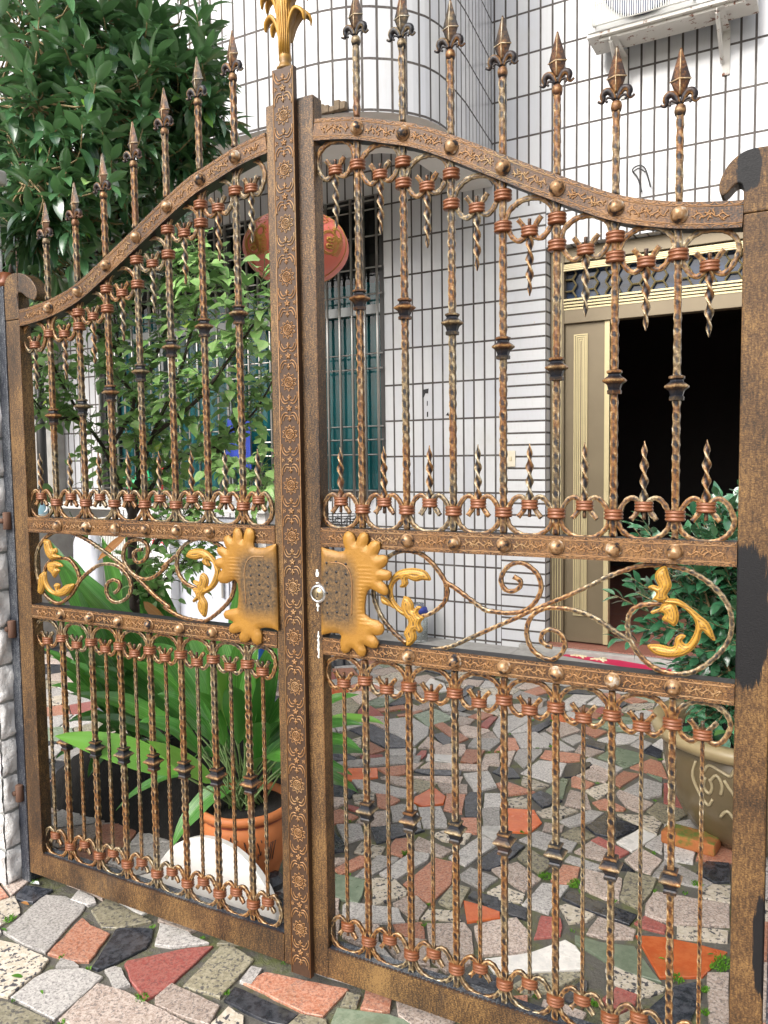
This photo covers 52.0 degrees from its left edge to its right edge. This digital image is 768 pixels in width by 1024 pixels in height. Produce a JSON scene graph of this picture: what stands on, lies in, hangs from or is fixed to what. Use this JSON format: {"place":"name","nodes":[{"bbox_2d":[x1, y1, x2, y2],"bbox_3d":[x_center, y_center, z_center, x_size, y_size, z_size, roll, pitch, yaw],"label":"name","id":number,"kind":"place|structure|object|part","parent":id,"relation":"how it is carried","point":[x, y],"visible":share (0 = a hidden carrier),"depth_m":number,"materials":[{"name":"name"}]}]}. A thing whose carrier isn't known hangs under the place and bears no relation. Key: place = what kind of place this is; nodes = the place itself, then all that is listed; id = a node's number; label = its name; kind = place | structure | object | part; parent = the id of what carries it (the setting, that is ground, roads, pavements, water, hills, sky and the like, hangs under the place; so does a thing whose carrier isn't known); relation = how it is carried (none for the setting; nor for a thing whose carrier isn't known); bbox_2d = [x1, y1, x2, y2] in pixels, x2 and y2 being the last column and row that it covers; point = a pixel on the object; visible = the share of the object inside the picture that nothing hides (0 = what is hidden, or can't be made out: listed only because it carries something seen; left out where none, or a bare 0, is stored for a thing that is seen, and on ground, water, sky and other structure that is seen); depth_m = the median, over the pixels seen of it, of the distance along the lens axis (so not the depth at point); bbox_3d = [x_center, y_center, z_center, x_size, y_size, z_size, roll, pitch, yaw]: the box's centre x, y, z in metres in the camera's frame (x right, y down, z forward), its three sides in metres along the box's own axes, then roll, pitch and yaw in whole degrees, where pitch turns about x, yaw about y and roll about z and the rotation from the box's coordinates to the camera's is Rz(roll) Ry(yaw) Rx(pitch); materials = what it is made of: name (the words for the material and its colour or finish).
{"place":"outdoors","nodes":[
{"label":"outdoors","id":0,"kind":"place"},
{"bbox_2d":[39,515,72,650],"bbox_3d":[-2.845,0.566,6.472,0.450,1.059,0.350,1,4,28],"label":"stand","id":1,"kind":"object","parent":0,"point":[62,543],"visible":0.14,"depth_m":6.35,"materials":[{"name":"concrete"}]},
{"bbox_2d":[38,502,48,515],"bbox_3d":[-2.796,-0.041,6.371,0.156,0.160,0.156,-2,4,-17],"label":"jug","id":2,"kind":"object","parent":1,"relation":"on","point":[43,510],"visible":0.34,"depth_m":6.33,"materials":[{"name":"white paint"}]},
{"bbox_2d":[123,470,153,502],"bbox_3d":[-1.985,-0.216,6.264,0.352,0.286,0.190,1,4,28],"label":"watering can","id":3,"kind":"object","parent":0,"point":[152,497],"visible":0.19,"depth_m":6.18,"materials":[{"name":"green plastic"}]},
{"bbox_2d":[0,646,767,1023],"bbox_3d":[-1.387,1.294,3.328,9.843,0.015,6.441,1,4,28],"label":"paving","id":4,"kind":"structure","parent":0,"point":[74,992],"depth_m":2.66,"materials":[{"name":"multicoloured stone"}]},
{"bbox_2d":[0,170,21,884],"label":"brick pillar","id":5,"kind":"structure","parent":4,"relation":"on","point":[10,861],"depth_m":2.77,"materials":[{"name":"brick"}]},
{"bbox_2d":[11,974,22,977],"bbox_3d":[-1.068,1.354,2.296,0.040,0.007,0.016,-1,4,1],"label":"fallen leaf","id":6,"kind":"object","parent":4,"relation":"on","point":[17,975],"visible":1,"depth_m":2.30,"materials":[{"name":"green plant"}]},
{"bbox_2d":[0,272,40,881],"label":"gate post","id":7,"kind":"object","parent":4,"relation":"on","point":[12,629],"visible":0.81,"depth_m":2.75,"materials":[{"name":"brown metal"}]},
{"bbox_2d":[4,0,313,978],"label":"gate leaf","id":8,"kind":"object","parent":7,"relation":"attached to","point":[270,586],"visible":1,"depth_m":2.38,"materials":[{"name":"metal"}]},
{"bbox_2d":[71,535,103,586],"bbox_3d":[-2.263,0.611,6.038,0.316,1.014,0.194,1,4,28],"label":"plastic bag","id":9,"kind":"object","parent":4,"relation":"on","point":[86,555],"visible":0.31,"depth_m":5.95,"materials":[{"name":"white plastic"}]},
{"bbox_2d":[0,0,252,367],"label":"evergreen tree","id":10,"kind":"object","parent":4,"relation":"on","point":[128,63],"visible":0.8,"depth_m":3.03,"materials":[{"name":"green plant"}]},
{"bbox_2d":[99,516,163,585],"bbox_3d":[-1.912,0.577,6.066,0.596,1.068,0.326,1,4,28],"label":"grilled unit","id":11,"kind":"object","parent":4,"relation":"on","point":[108,539],"visible":0.02,"depth_m":5.92,"materials":[{"name":"white paint"}]},
{"bbox_2d":[30,175,274,738],"bbox_3d":[-0.841,0.010,3.286,1.632,2.593,0.936,1,4,28],"label":"leafy shrub","id":12,"kind":"object","parent":4,"relation":"on","point":[223,439],"visible":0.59,"depth_m":3.19,"materials":[{"name":"green plant"}]},
{"bbox_2d":[48,498,274,547],"bbox_3d":[-1.661,0.496,6.354,2.252,1.183,0.670,1,4,28],"label":"washing counter","id":13,"kind":"object","parent":4,"relation":"on","point":[102,511],"visible":0.07,"depth_m":6.26,"materials":[{"name":"paint"}]},
{"bbox_2d":[149,519,180,613],"bbox_3d":[-1.532,0.591,5.707,0.194,1.079,0.260,1,4,28],"label":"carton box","id":14,"kind":"object","parent":4,"relation":"on","point":[174,592],"visible":0.06,"depth_m":5.59,"materials":[{"name":"white paint"}]},
{"bbox_2d":[50,726,280,842],"bbox_3d":[-0.930,1.148,3.698,0.950,0.271,1.000,1,4,28],"label":"soil bed","id":15,"kind":"object","parent":4,"relation":"on","point":[163,806],"visible":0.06,"depth_m":3.35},
{"bbox_2d":[44,537,170,776],"bbox_3d":[-1.250,0.648,3.571,1.152,1.015,0.742,1,4,28],"label":"aspidistra plant","id":16,"kind":"object","parent":15,"relation":"on","point":[77,597],"visible":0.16,"depth_m":3.63,"materials":[{"name":"green plant"}]},
{"bbox_2d":[179,517,257,622],"bbox_3d":[-1.160,0.591,5.721,0.487,1.069,0.485,1,4,28],"label":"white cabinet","id":17,"kind":"object","parent":4,"relation":"on","point":[220,593],"visible":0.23,"depth_m":5.51,"materials":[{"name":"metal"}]},
{"bbox_3d":[-1.261,0.600,5.533,0.447,0.939,0.011,1,4,28],"label":"door","id":18,"kind":"part","parent":17,"relation":"part of","materials":[{"name":"white wood"}]},
{"bbox_2d":[160,835,279,920],"bbox_3d":[-0.554,1.204,2.594,0.559,0.253,0.029,2,-1,31],"label":"marble half disc","id":19,"kind":"object","parent":4,"relation":"on","point":[243,863],"visible":0.37,"depth_m":2.58,"materials":[{"name":"white stone"}]},
{"bbox_2d":[203,780,282,873],"bbox_3d":[-0.497,1.173,2.842,0.341,0.284,0.341,1,4,28],"label":"terracotta pot","id":20,"kind":"object","parent":4,"relation":"on","point":[275,828],"visible":0.3,"depth_m":2.73,"materials":[{"name":"ceramic"}]},
{"bbox_2d":[51,537,382,845],"bbox_3d":[-0.898,0.732,3.081,1.932,1.178,1.002,1,4,28],"label":"aspidistra plant","id":21,"kind":"object","parent":20,"relation":"in","point":[91,589],"visible":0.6,"depth_m":2.83,"materials":[{"name":"green plant"}]},
{"bbox_2d":[258,649,264,659],"bbox_3d":[-0.827,0.765,5.092,0.320,0.799,0.320,1,4,28],"label":"blue bin","id":22,"kind":"object","parent":4,"relation":"on","point":[260,652],"depth_m":4.98,"materials":[{"name":"plastic"}]},
{"bbox_2d":[269,870,282,891],"bbox_3d":[-0.396,1.292,2.765,0.094,0.054,0.096,-3,4,-29],"label":"stone","id":23,"kind":"object","parent":4,"relation":"on","point":[276,879],"visible":0.48,"depth_m":2.74,"materials":[{"name":"black stone"}]},
{"bbox_2d":[274,892,283,908],"bbox_3d":[-0.356,1.300,2.605,0.105,0.060,0.107,1,4,28],"label":"stone","id":24,"kind":"object","parent":4,"relation":"on","point":[280,896],"visible":0.12,"depth_m":2.60,"materials":[{"name":"black stone"}]},
{"bbox_2d":[332,547,345,664],"bbox_3d":[-0.340,0.630,5.838,0.300,0.953,0.300,1,4,28],"label":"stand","id":25,"kind":"object","parent":4,"relation":"on","point":[344,660],"visible":0.05,"depth_m":5.71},
{"bbox_2d":[329,513,357,526],"bbox_3d":[-0.347,0.088,5.801,0.338,0.138,0.338,1,5,30],"label":"wire basket","id":26,"kind":"object","parent":25,"relation":"on","point":[341,522],"visible":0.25,"depth_m":5.75,"materials":[{"name":"grey metal"}]},
{"bbox_2d":[2,694,729,1023],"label":"moss","id":27,"kind":"object","parent":4,"relation":"on","point":[594,1003],"visible":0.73,"depth_m":2.34,"materials":[{"name":"green plant"}]},
{"bbox_2d":[0,0,767,699],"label":"house","id":28,"kind":"structure","parent":4,"relation":"on","point":[726,120],"depth_m":5.56,"materials":[{"name":"tile"}]},
{"bbox_2d":[33,332,48,513],"bbox_3d":[-3.340,-0.683,7.674,0.110,3.400,0.110,1,4,28],"label":"drainpipe","id":29,"kind":"object","parent":28,"relation":"attached to","point":[41,442],"visible":0.16,"depth_m":7.64,"materials":[{"name":"grey plastic"}]},
{"bbox_2d":[32,329,66,514],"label":"grey pier","id":30,"kind":"structure","parent":28,"relation":"on","point":[62,463],"depth_m":7.89,"materials":[{"name":"concrete"}]},
{"bbox_2d":[226,419,251,469],"bbox_3d":[-1.241,-0.582,6.752,0.294,0.440,0.056,1,5,30],"label":"blue garment","id":31,"kind":"object","parent":28,"relation":"hanging from","point":[233,453],"visible":0.2,"depth_m":6.74,"materials":[{"name":"fabric"}]},
{"bbox_2d":[97,195,385,497],"bbox_3d":[-1.316,-1.317,6.989,3.192,2.333,0.229,1,5,30],"label":"window","id":32,"kind":"structure","parent":28,"relation":"in","point":[371,359],"depth_m":6.57,"materials":[{"name":"teal glass"}]},
{"bbox_2d":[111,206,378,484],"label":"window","id":33,"kind":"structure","parent":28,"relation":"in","point":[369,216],"depth_m":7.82,"materials":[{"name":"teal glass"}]},
{"bbox_2d":[242,43,348,281],"bbox_3d":[-0.453,-1.919,3.960,0.545,1.538,0.545,1,4,28],"label":"lantern","id":34,"kind":"object","parent":28,"relation":"hanging from","point":[336,249],"visible":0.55,"depth_m":3.85,"materials":[{"name":"red fabric"}]},
{"bbox_2d":[408,602,427,642],"bbox_3d":[0.258,0.827,5.905,0.159,0.287,0.150,1,5,30],"label":"glass jar","id":35,"kind":"object","parent":28,"relation":"on","point":[422,636],"visible":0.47,"depth_m":5.85,"materials":[{"name":"white"}]},
{"bbox_2d":[507,451,514,466],"bbox_3d":[0.905,-0.380,5.614,0.064,0.116,0.019,1,5,30],"label":"wall switch","id":36,"kind":"object","parent":28,"relation":"attached to","point":[511,459],"depth_m":5.61,"materials":[{"name":"beige plastic"}]},
{"bbox_2d":[564,320,611,644],"bbox_3d":[1.419,-0.191,5.498,0.309,2.229,0.057,1,5,30],"label":"door leaf","id":37,"kind":"structure","parent":28,"relation":"in","point":[587,345],"depth_m":5.47,"materials":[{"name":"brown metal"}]},
{"bbox_2d":[563,654,671,670],"bbox_3d":[1.547,0.997,5.208,0.755,0.016,0.140,3,5,43],"label":"red paper strip","id":38,"kind":"object","parent":28,"relation":"on","point":[616,662],"visible":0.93,"depth_m":5.24,"materials":[{"name":"red paper"}]},
{"bbox_2d":[632,165,650,191],"bbox_3d":[1.649,-2.140,5.045,0.123,0.176,0.019,1,5,30],"label":"wire loop","id":39,"kind":"object","parent":28,"relation":"attached to","point":[637,176],"visible":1,"depth_m":5.05,"materials":[{"name":"grey metal"}]},
{"bbox_2d":[587,0,758,99],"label":"air conditioner","id":40,"kind":"object","parent":28,"relation":"attached to","point":[620,24],"visible":0.97,"depth_m":4.72,"materials":[{"name":"white paint"}]},
{"bbox_2d":[661,823,720,856],"bbox_3d":[1.178,1.256,3.022,0.200,0.052,0.100,2,5,37],"label":"mossy brick","id":41,"kind":"object","parent":4,"relation":"on","point":[686,838],"visible":0.72,"depth_m":2.99,"materials":[{"name":"orange brick"}]},
{"bbox_2d":[651,699,767,856],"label":"glazed pot","id":42,"kind":"object","parent":4,"relation":"on","point":[718,791],"visible":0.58,"depth_m":2.93,"materials":[{"name":"ceramic"}]},
{"bbox_2d":[602,478,738,747],"bbox_3d":[1.420,0.390,3.093,1.070,1.072,0.664,1,4,28],"label":"camellia bush","id":43,"kind":"object","parent":42,"relation":"on","point":[712,610],"visible":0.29,"depth_m":3.09,"materials":[{"name":"green plant"}]},
{"bbox_2d":[766,942,767,1023],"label":"gate post","id":44,"kind":"object","parent":4,"relation":"on","point":[767,990],"visible":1,"depth_m":1.68,"materials":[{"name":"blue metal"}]},
{"bbox_2d":[297,0,767,1023],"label":"gate leaf","id":45,"kind":"object","parent":44,"relation":"attached to","point":[339,584],"visible":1,"depth_m":1.87,"materials":[{"name":"metal"}]}
]}

